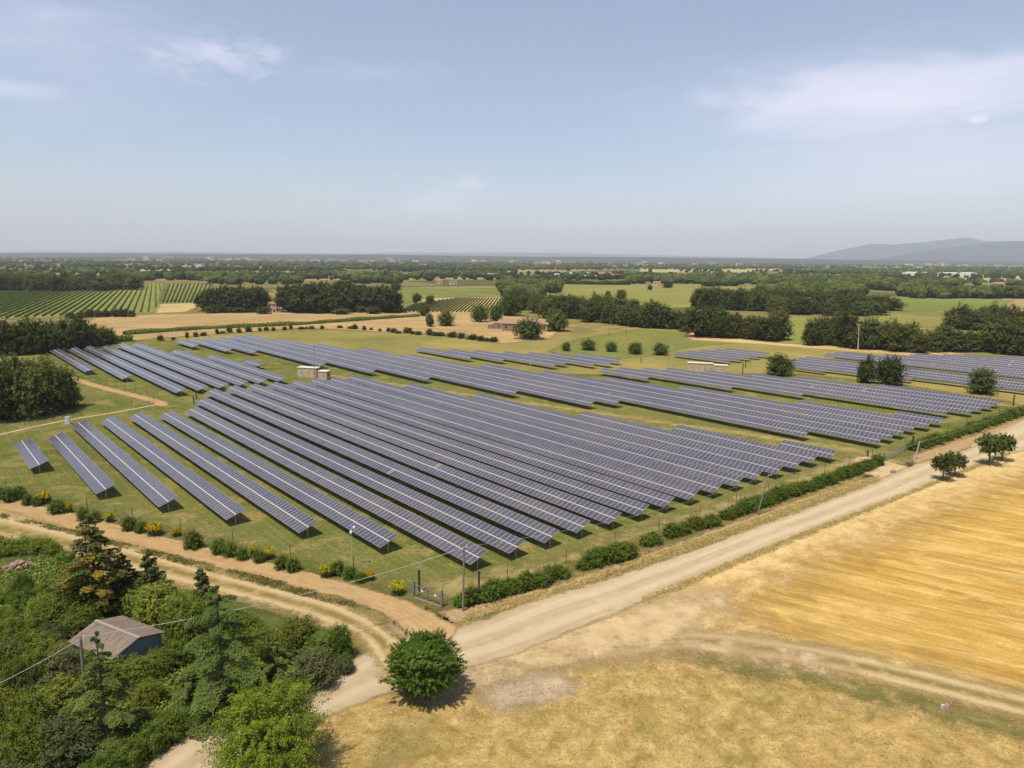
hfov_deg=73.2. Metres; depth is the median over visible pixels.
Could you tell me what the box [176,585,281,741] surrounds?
cedar tree
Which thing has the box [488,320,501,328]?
ruined barn
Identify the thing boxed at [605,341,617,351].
tree
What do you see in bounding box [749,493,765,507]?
hedge shrub
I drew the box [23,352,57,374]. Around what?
oak tree
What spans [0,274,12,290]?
oak tree
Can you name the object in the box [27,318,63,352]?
oak tree
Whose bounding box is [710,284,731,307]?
oak tree
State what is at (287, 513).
solar row
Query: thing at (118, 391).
worn path
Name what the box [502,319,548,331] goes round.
farmhouse
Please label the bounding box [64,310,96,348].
oak tree
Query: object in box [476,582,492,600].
hedge shrub
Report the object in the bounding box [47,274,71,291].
oak tree
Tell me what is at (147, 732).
scrub bush
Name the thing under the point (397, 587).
broom bush
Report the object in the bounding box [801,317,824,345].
broadleaf tree
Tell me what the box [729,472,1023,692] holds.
wheat field
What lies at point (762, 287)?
oak tree
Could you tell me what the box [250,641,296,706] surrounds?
cedar tree
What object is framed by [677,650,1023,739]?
grass strip
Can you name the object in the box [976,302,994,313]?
oak tree
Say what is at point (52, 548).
scrub bush
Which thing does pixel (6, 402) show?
oak tree
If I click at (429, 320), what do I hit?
broadleaf tree
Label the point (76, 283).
oak tree
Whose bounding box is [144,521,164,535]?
broom bush
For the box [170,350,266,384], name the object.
solar row
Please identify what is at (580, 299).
broadleaf tree
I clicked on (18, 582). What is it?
scrub bush
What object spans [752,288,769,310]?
oak tree
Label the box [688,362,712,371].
inverter cabin
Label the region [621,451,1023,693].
field headland
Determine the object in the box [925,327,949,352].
broadleaf tree
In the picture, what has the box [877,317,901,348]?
broadleaf tree
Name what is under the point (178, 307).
stubble field
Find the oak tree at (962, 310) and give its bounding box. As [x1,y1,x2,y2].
[949,301,975,328]
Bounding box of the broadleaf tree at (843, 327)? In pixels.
[834,307,861,346]
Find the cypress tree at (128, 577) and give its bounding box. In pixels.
[106,553,141,616]
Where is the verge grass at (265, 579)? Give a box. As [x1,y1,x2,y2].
[0,513,375,610]
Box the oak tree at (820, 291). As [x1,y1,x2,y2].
[811,288,835,296]
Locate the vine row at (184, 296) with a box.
[181,283,190,301]
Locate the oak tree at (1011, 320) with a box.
[999,314,1023,325]
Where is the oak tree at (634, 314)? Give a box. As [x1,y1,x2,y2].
[624,308,643,327]
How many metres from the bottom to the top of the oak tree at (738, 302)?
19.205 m
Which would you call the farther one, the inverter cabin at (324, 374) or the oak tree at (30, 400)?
the inverter cabin at (324, 374)
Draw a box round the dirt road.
[140,420,1023,767]
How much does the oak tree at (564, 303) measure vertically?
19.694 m
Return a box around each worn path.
[0,403,162,434]
[72,377,168,405]
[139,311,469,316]
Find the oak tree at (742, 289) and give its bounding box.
[732,286,751,297]
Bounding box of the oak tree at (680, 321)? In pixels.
[677,307,692,331]
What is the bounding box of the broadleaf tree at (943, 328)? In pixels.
[934,323,956,350]
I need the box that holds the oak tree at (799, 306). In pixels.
[786,294,812,314]
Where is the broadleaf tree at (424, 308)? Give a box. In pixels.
[418,301,430,315]
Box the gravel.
[430,597,699,708]
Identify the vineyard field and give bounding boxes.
[0,282,164,318]
[163,283,212,302]
[415,297,499,311]
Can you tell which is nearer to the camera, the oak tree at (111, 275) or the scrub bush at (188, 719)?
the scrub bush at (188, 719)
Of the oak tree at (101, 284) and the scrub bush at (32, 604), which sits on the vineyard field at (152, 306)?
the oak tree at (101, 284)
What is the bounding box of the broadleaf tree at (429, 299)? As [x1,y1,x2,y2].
[424,294,434,303]
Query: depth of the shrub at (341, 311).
514.70 m
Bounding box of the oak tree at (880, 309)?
[868,299,893,315]
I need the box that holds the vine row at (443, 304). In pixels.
[432,297,456,311]
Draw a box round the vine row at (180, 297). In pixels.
[177,283,186,301]
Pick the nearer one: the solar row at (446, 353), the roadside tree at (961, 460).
the roadside tree at (961, 460)
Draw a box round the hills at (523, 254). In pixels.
[0,250,801,258]
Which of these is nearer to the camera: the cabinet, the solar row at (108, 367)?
the cabinet
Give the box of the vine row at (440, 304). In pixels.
[429,298,451,310]
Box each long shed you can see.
[902,272,925,274]
[938,272,976,275]
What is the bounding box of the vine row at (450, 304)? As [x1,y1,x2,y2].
[440,297,462,311]
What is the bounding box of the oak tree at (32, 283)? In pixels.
[21,273,46,291]
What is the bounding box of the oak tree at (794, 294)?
[781,288,807,299]
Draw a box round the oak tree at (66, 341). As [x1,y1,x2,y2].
[48,314,79,351]
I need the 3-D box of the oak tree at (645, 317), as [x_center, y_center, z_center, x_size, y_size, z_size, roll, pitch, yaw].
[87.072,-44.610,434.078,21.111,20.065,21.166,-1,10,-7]
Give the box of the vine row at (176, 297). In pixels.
[173,282,182,301]
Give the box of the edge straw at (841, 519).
[641,452,1010,604]
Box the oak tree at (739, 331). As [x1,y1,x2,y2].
[728,311,746,336]
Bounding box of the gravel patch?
[476,671,572,709]
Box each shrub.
[0,486,16,502]
[13,484,28,499]
[20,492,33,504]
[31,496,42,506]
[46,496,67,515]
[63,312,75,317]
[75,506,88,520]
[83,308,94,316]
[86,509,103,520]
[92,309,102,316]
[102,310,111,316]
[110,308,120,316]
[118,307,128,316]
[119,514,138,530]
[127,310,136,316]
[133,519,146,533]
[156,333,164,340]
[180,526,203,549]
[202,305,218,312]
[208,536,225,555]
[214,304,224,312]
[220,539,237,557]
[222,306,236,312]
[226,325,233,332]
[232,307,246,312]
[233,545,248,561]
[243,307,258,312]
[244,326,252,331]
[251,549,266,563]
[255,306,273,313]
[272,552,288,570]
[282,556,301,573]
[313,308,326,313]
[329,559,345,576]
[331,306,351,314]
[342,565,357,580]
[352,571,366,584]
[354,305,366,312]
[364,306,380,313]
[403,326,412,332]
[425,328,431,334]
[436,331,445,335]
[448,331,456,337]
[450,592,468,607]
[456,332,466,338]
[460,584,481,606]
[469,334,476,339]
[475,591,487,603]
[476,334,484,340]
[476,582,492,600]
[481,576,505,602]
[488,336,497,341]
[497,579,510,597]
[500,575,518,596]
[509,577,524,593]
[515,567,533,592]
[529,573,537,589]
[533,570,550,588]
[540,569,552,584]
[541,563,555,581]
[551,562,564,579]
[556,561,571,579]
[573,558,589,571]
[578,545,606,569]
[595,544,611,564]
[599,543,623,564]
[610,540,631,560]
[620,540,640,560]
[637,534,654,546]
[646,527,664,545]
[659,521,683,539]
[677,523,688,535]
[678,520,692,533]
[685,513,705,530]
[700,517,712,528]
[705,512,722,528]
[718,506,736,520]
[726,504,744,517]
[735,495,759,512]
[735,499,751,514]
[747,496,761,508]
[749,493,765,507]
[757,490,775,506]
[765,483,788,500]
[765,492,781,503]
[779,482,797,498]
[787,482,805,495]
[788,481,807,494]
[796,478,811,492]
[805,479,819,490]
[808,478,826,488]
[812,475,827,486]
[819,472,835,484]
[824,472,840,483]
[833,468,845,479]
[834,466,851,478]
[839,463,857,476]
[850,466,859,475]
[851,462,863,474]
[855,461,871,471]
[859,458,875,469]
[869,453,888,465]
[906,440,920,450]
[917,438,931,448]
[922,435,936,446]
[927,431,945,444]
[941,433,949,441]
[943,430,955,439]
[950,429,962,437]
[955,428,968,434]
[963,421,981,432]
[963,425,974,434]
[975,420,985,429]
[980,415,1000,425]
[980,420,991,427]
[991,415,1002,423]
[993,414,1007,422]
[995,409,1013,420]
[999,407,1019,418]
[1008,405,1023,415]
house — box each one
[266,302,277,311]
[277,307,284,311]
[436,280,443,283]
[449,281,456,284]
[653,281,660,285]
[989,282,1005,285]
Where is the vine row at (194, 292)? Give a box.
[189,283,198,301]
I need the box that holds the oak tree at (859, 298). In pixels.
[847,292,869,313]
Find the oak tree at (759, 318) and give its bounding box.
[746,314,769,323]
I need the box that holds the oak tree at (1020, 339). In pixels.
[1005,313,1023,355]
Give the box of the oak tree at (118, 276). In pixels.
[109,272,128,279]
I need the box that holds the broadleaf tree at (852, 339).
[844,325,871,348]
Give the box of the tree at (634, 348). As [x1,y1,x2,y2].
[626,341,642,354]
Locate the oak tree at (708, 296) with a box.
[694,285,720,308]
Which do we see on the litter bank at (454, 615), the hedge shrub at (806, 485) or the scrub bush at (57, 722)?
the hedge shrub at (806, 485)
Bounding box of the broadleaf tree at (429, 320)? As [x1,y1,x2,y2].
[425,310,434,326]
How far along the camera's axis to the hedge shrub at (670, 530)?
107.31 m
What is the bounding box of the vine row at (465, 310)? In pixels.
[464,297,479,311]
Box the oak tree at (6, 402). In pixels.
[0,363,27,419]
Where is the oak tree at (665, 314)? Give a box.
[644,301,672,328]
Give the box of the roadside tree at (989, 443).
[974,432,1007,464]
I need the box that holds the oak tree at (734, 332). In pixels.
[713,310,742,338]
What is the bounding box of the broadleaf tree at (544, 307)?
[536,298,555,317]
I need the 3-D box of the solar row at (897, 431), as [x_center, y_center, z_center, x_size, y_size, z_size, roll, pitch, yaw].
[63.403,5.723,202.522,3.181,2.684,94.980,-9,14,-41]
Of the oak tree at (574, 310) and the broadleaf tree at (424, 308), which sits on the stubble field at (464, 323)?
the broadleaf tree at (424, 308)
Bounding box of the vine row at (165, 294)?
[162,283,169,301]
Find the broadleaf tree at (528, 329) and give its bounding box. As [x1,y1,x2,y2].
[511,312,544,339]
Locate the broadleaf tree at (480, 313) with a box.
[469,304,489,321]
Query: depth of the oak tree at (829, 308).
536.11 m
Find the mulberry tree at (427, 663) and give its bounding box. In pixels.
[377,627,469,707]
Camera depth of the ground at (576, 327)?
475.22 m
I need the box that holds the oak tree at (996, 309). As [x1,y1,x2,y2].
[985,300,1007,317]
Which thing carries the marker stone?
on the grass strip at (812, 676)
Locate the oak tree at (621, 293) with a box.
[614,289,627,298]
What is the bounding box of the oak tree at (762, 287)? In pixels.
[750,284,770,293]
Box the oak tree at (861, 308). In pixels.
[849,299,873,316]
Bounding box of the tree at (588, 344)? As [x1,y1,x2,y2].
[580,338,595,349]
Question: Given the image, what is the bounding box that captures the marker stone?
[940,703,950,709]
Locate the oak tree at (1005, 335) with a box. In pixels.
[986,315,1023,355]
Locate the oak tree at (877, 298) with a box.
[871,295,891,307]
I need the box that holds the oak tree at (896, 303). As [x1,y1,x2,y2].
[881,296,908,309]
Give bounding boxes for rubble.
[1,559,41,573]
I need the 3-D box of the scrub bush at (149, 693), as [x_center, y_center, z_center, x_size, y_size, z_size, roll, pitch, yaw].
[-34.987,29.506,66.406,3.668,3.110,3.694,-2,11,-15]
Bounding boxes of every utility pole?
[79,635,85,694]
[462,546,467,610]
[757,474,771,514]
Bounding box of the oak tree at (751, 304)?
[744,289,763,310]
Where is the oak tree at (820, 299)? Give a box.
[808,292,829,313]
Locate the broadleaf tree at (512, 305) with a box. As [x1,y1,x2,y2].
[500,290,523,316]
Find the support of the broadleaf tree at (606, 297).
on the ground at (576, 327)
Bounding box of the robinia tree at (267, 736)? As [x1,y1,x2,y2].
[193,671,338,767]
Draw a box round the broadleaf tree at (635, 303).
[628,297,642,310]
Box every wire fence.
[0,479,412,591]
[7,370,157,427]
[442,450,872,594]
[905,402,1022,442]
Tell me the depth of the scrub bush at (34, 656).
67.82 m
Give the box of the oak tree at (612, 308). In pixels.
[601,296,628,323]
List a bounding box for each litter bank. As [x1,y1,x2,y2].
[439,477,880,622]
[912,418,1023,463]
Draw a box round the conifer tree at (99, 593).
[49,514,137,615]
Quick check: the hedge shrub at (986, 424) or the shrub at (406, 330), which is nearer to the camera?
the hedge shrub at (986, 424)
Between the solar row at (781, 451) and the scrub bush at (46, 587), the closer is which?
the scrub bush at (46, 587)
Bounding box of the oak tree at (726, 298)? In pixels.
[718,290,744,309]
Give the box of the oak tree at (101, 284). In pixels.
[83,276,114,290]
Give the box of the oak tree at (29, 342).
[8,314,45,353]
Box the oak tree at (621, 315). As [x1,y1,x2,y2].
[614,304,636,325]
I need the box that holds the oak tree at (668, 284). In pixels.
[662,281,673,287]
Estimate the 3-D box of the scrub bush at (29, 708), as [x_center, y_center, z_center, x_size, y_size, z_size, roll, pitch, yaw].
[-42.644,29.102,60.975,5.034,5.839,4.292,3,11,12]
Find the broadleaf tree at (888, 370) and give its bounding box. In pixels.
[873,354,909,385]
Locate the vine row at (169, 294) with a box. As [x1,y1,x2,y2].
[165,283,174,301]
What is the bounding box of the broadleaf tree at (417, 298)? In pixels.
[410,293,421,302]
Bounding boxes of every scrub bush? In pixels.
[0,535,20,557]
[0,587,22,604]
[0,605,25,619]
[0,606,8,620]
[0,614,28,637]
[0,624,33,649]
[0,637,26,683]
[0,637,36,680]
[0,654,42,700]
[0,681,19,736]
[0,701,55,737]
[0,715,38,767]
[0,716,62,767]
[1,758,35,767]
[3,534,38,557]
[4,685,59,733]
[6,570,35,592]
[6,581,43,616]
[9,643,55,678]
[9,672,61,703]
[14,631,50,653]
[16,622,33,636]
[20,590,57,622]
[21,534,58,556]
[23,711,102,767]
[24,591,88,632]
[25,622,44,635]
[25,670,92,719]
[27,631,64,654]
[27,761,64,767]
[30,581,42,590]
[32,618,74,643]
[34,578,67,599]
[36,640,91,683]
[38,717,77,731]
[41,540,66,557]
[43,638,73,654]
[54,548,76,563]
[55,600,103,643]
[55,643,74,654]
[75,648,92,680]
[76,655,106,690]
[79,743,136,767]
[94,655,135,694]
[107,731,150,767]
[114,580,150,619]
[124,652,154,688]
[126,717,170,762]
[127,575,190,628]
[128,676,170,708]
[143,646,172,679]
[149,706,189,749]
[156,588,215,645]
[163,702,203,732]
[164,637,195,666]
[220,608,267,647]
[244,624,279,656]
[267,671,303,701]
[268,610,320,657]
[284,642,340,692]
[298,632,338,664]
[326,619,355,662]
[334,651,354,676]
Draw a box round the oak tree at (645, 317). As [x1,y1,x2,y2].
[636,298,662,327]
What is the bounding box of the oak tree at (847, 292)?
[834,287,857,301]
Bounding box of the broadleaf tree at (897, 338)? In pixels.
[879,323,913,350]
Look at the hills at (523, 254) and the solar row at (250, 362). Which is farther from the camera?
the hills at (523, 254)
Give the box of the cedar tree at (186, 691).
[165,669,220,734]
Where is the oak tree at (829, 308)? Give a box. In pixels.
[818,298,840,315]
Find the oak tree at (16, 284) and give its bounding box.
[6,276,25,290]
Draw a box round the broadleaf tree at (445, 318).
[436,310,457,325]
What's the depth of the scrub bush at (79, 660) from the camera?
70.24 m
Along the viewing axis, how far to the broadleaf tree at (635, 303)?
542.85 m
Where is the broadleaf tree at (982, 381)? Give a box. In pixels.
[962,365,1002,395]
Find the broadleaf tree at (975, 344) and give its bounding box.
[961,329,988,350]
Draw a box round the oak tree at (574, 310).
[565,299,588,318]
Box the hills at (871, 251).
[803,238,1006,259]
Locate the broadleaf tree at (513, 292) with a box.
[504,285,522,296]
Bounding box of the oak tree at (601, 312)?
[594,298,610,322]
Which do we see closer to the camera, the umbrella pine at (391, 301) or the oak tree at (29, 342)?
the oak tree at (29, 342)
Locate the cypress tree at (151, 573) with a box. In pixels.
[127,549,175,593]
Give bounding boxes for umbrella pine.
[191,288,208,308]
[201,284,224,308]
[217,283,241,308]
[230,284,248,293]
[232,288,254,307]
[240,284,269,308]
[260,288,272,301]
[273,281,295,311]
[282,284,313,312]
[299,281,326,311]
[309,279,329,287]
[316,282,347,312]
[332,276,358,289]
[332,282,362,309]
[346,281,365,306]
[358,284,383,308]
[376,283,391,292]
[378,286,404,312]
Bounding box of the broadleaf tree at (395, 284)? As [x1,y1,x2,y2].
[390,279,402,290]
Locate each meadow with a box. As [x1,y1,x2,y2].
[0,326,1023,609]
[239,649,1023,767]
[547,329,731,357]
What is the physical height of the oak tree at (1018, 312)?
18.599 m
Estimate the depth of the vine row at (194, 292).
775.61 m
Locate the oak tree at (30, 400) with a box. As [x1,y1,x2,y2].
[2,366,56,420]
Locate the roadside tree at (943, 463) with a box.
[930,452,958,479]
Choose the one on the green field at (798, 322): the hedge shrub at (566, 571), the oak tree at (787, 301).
the oak tree at (787, 301)
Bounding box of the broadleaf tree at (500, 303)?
[497,294,507,314]
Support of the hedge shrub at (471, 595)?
on the litter bank at (454, 615)
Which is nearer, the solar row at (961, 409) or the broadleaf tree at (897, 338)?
the solar row at (961, 409)
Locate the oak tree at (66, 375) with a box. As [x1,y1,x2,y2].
[48,362,82,407]
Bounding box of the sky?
[0,0,1023,258]
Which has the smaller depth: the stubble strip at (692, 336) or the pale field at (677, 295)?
the stubble strip at (692, 336)
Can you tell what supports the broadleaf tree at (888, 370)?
on the lawn at (252, 523)
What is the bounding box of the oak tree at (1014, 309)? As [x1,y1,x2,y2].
[998,303,1021,318]
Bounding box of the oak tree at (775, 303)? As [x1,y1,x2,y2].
[764,296,786,312]
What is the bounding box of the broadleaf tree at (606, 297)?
[595,293,618,306]
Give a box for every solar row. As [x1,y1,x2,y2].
[13,437,48,471]
[48,432,115,498]
[49,348,93,373]
[68,346,131,378]
[71,419,177,511]
[83,345,185,392]
[100,345,206,391]
[100,416,244,524]
[115,343,228,389]
[129,412,317,537]
[131,343,248,386]
[159,411,397,551]
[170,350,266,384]
[176,340,198,347]
[185,406,487,568]
[190,339,231,351]
[195,397,525,557]
[204,338,257,353]
[205,354,285,380]
[205,388,559,547]
[217,337,325,365]
[226,385,589,536]
[230,336,375,375]
[241,334,431,383]
[242,359,263,368]
[247,383,620,528]
[267,382,648,519]
[277,339,518,397]
[289,381,674,511]
[308,378,698,503]
[313,343,594,405]
[328,377,722,496]
[346,375,742,490]
[358,348,621,404]
[404,383,761,483]
[406,354,809,440]
[415,347,472,359]
[447,349,505,360]
[472,393,782,475]
[473,350,557,366]
[480,363,882,447]
[502,351,568,364]
[527,352,596,368]
[540,370,894,442]
[550,353,612,364]
[575,353,621,362]
[577,411,801,471]
[599,368,650,382]
[602,377,904,438]
[617,367,734,391]
[642,368,804,399]
[665,368,949,417]
[671,425,817,465]
[673,352,731,361]
[679,386,915,434]
[686,350,742,359]
[699,350,751,360]
[702,370,973,416]
[713,349,760,359]
[726,348,769,355]
[751,373,983,413]
[778,440,835,458]
[791,359,1023,391]
[792,362,912,379]
[794,364,826,371]
[795,376,993,407]
[795,400,930,430]
[797,358,1023,386]
[805,357,1023,384]
[824,353,1023,378]
[834,352,1023,373]
[843,352,1023,371]
[876,384,998,407]
[883,354,1023,369]
[894,411,941,426]
[909,354,1023,368]
[915,353,1023,365]
[943,354,1023,362]
[963,354,1023,361]
[1001,356,1023,358]
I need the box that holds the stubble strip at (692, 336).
[686,331,968,355]
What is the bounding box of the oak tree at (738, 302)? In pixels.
[726,290,749,310]
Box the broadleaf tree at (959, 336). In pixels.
[943,327,974,352]
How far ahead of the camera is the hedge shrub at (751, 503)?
118.78 m
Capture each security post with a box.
[418,570,419,590]
[478,571,479,587]
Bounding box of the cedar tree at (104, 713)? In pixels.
[57,631,159,763]
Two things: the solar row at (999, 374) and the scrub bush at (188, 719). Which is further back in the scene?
the solar row at (999, 374)
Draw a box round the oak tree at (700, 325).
[681,306,718,336]
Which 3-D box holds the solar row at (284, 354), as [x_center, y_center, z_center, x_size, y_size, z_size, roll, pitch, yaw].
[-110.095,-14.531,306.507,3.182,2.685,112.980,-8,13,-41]
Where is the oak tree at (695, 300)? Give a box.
[688,286,707,307]
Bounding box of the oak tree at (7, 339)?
[0,319,28,355]
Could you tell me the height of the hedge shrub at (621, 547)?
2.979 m
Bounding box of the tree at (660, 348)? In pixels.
[651,343,670,354]
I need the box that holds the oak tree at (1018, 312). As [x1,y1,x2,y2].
[1016,306,1023,318]
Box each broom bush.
[36,490,51,502]
[65,501,72,512]
[105,509,113,521]
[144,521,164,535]
[170,527,181,536]
[248,544,259,555]
[261,546,276,558]
[319,564,330,577]
[366,569,375,579]
[389,580,405,595]
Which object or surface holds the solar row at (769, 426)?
on the lawn at (252, 523)
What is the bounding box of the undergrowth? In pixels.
[0,552,337,767]
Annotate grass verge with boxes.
[131,546,386,625]
[453,487,857,626]
[645,456,1000,600]
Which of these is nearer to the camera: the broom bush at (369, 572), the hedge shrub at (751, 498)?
the broom bush at (369, 572)
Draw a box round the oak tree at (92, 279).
[80,275,111,290]
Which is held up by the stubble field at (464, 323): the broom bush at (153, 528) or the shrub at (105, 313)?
the shrub at (105, 313)
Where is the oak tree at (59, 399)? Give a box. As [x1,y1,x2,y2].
[30,359,77,415]
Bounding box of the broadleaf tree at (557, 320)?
[544,306,568,330]
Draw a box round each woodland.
[0,256,1023,298]
[8,256,1013,265]
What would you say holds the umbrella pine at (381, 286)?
on the ground at (576, 327)
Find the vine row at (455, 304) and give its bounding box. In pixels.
[445,297,465,310]
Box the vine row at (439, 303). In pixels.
[430,298,447,308]
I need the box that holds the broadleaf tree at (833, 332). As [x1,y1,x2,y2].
[825,307,843,345]
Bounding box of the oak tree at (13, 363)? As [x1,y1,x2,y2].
[0,347,36,378]
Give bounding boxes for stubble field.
[87,312,558,343]
[155,303,195,312]
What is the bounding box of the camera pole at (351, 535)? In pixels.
[350,526,354,550]
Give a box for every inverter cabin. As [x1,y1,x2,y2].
[296,366,319,377]
[317,370,330,379]
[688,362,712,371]
[714,364,727,372]
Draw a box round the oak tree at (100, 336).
[87,323,107,345]
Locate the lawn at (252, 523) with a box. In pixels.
[0,341,1009,608]
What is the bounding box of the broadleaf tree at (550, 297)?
[540,293,560,307]
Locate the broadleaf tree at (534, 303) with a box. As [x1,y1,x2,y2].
[525,293,544,312]
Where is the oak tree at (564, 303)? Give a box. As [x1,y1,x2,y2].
[554,293,577,317]
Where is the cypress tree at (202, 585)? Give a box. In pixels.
[188,568,220,605]
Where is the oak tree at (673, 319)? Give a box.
[665,309,684,328]
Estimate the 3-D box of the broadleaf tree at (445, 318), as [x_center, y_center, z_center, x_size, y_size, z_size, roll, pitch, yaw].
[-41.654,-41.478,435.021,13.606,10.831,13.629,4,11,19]
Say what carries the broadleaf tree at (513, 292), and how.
on the ground at (576, 327)
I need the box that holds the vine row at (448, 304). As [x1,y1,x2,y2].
[436,297,459,311]
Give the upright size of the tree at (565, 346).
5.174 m
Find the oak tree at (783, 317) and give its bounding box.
[763,304,795,340]
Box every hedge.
[116,335,133,341]
[565,280,630,284]
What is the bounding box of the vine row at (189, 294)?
[185,283,194,301]
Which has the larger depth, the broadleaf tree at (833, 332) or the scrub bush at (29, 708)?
the broadleaf tree at (833, 332)
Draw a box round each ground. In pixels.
[0,257,1023,767]
[0,554,350,764]
[388,588,828,692]
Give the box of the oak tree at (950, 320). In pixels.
[940,307,961,328]
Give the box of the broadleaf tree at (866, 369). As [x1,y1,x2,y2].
[855,353,876,382]
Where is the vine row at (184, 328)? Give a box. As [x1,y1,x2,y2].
[122,313,419,334]
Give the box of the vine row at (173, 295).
[170,283,178,301]
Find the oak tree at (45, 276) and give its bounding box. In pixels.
[37,272,52,290]
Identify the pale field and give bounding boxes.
[547,283,754,307]
[639,268,779,271]
[837,274,1021,282]
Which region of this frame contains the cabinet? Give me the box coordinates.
[64,416,70,423]
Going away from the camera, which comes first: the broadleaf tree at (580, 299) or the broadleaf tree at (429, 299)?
the broadleaf tree at (580, 299)
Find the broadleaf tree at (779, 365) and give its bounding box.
[763,352,796,376]
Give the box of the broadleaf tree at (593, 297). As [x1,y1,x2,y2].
[587,291,603,308]
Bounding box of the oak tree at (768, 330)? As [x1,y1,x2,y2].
[747,317,787,341]
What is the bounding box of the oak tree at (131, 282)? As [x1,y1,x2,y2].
[120,273,144,289]
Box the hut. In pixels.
[68,615,164,663]
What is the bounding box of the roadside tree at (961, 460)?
[948,450,968,476]
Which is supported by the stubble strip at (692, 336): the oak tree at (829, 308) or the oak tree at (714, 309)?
the oak tree at (714, 309)
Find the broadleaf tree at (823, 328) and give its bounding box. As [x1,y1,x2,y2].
[813,314,832,344]
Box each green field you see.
[391,288,500,303]
[773,315,815,343]
[867,313,944,328]
[869,296,1012,311]
[947,328,977,333]
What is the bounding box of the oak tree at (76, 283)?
[66,276,86,290]
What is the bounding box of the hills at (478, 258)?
[0,253,1023,265]
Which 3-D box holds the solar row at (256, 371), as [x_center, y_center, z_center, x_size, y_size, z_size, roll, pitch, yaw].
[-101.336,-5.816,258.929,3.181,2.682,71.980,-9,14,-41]
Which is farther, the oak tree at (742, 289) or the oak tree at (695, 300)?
the oak tree at (742, 289)
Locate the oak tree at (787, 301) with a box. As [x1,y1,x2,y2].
[772,297,795,313]
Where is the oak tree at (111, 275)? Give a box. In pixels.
[103,271,122,288]
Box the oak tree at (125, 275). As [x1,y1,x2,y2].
[118,271,133,288]
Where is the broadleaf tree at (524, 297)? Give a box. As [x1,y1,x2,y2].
[515,289,531,309]
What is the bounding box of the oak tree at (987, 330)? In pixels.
[974,321,1008,352]
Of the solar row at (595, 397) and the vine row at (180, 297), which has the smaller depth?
the solar row at (595, 397)
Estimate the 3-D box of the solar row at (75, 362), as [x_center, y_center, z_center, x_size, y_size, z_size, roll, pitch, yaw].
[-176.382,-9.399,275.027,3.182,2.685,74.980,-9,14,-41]
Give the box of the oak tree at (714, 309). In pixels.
[701,304,723,335]
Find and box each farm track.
[0,499,456,641]
[0,509,406,686]
[406,627,1023,718]
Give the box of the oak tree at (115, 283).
[105,277,121,289]
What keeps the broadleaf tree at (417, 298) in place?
on the green field at (406, 293)
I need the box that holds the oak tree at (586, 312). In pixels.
[575,299,599,322]
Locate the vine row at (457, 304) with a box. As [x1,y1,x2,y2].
[448,297,468,310]
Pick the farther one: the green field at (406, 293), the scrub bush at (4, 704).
the green field at (406, 293)
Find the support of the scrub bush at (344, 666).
on the scrub ground at (272, 619)
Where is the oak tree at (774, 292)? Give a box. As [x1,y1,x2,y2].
[768,287,787,295]
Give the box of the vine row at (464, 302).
[452,297,471,310]
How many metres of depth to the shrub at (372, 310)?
521.88 m
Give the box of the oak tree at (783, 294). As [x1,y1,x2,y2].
[776,287,793,298]
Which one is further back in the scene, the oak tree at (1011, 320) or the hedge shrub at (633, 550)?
the oak tree at (1011, 320)
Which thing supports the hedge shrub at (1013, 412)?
on the litter bank at (962, 444)
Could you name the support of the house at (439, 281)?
on the ground at (576, 327)
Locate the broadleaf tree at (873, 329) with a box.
[860,315,882,348]
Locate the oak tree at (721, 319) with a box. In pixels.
[710,306,734,337]
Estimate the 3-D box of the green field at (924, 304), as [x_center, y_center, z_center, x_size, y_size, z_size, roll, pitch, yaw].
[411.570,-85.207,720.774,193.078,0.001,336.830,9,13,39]
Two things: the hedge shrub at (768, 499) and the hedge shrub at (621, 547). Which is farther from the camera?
the hedge shrub at (768, 499)
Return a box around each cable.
[0,637,82,682]
[85,546,466,636]
[473,475,768,545]
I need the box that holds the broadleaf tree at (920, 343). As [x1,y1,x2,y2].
[907,331,933,352]
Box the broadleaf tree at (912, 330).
[900,320,924,350]
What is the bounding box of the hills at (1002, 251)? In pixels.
[875,241,1023,260]
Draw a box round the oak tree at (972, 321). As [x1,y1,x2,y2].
[961,310,988,329]
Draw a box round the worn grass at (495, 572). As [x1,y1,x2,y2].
[404,454,862,597]
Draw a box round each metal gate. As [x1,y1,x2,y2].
[412,580,442,606]
[883,443,906,460]
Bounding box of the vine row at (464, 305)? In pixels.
[456,298,473,311]
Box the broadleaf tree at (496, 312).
[488,304,504,320]
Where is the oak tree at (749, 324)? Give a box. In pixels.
[737,314,758,339]
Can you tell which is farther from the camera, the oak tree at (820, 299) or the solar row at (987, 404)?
the oak tree at (820, 299)
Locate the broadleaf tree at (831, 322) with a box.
[818,314,835,344]
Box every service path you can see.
[331,374,910,465]
[747,375,1022,406]
[853,457,906,477]
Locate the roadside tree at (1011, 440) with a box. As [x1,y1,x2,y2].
[997,432,1017,460]
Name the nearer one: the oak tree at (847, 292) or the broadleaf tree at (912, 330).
the broadleaf tree at (912, 330)
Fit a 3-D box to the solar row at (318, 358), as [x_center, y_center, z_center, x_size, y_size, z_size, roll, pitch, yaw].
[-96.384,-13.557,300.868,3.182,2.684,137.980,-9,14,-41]
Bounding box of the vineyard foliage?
[0,282,162,317]
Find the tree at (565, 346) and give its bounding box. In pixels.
[561,341,571,350]
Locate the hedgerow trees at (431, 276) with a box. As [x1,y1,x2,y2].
[0,258,1023,280]
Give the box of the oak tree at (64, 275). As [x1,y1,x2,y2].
[57,272,73,289]
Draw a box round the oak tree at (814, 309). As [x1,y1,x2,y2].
[801,296,822,313]
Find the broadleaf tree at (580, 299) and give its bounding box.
[573,294,588,302]
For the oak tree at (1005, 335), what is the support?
on the meadow at (398, 344)
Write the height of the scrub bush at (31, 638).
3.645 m
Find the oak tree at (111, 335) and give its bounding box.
[102,326,121,344]

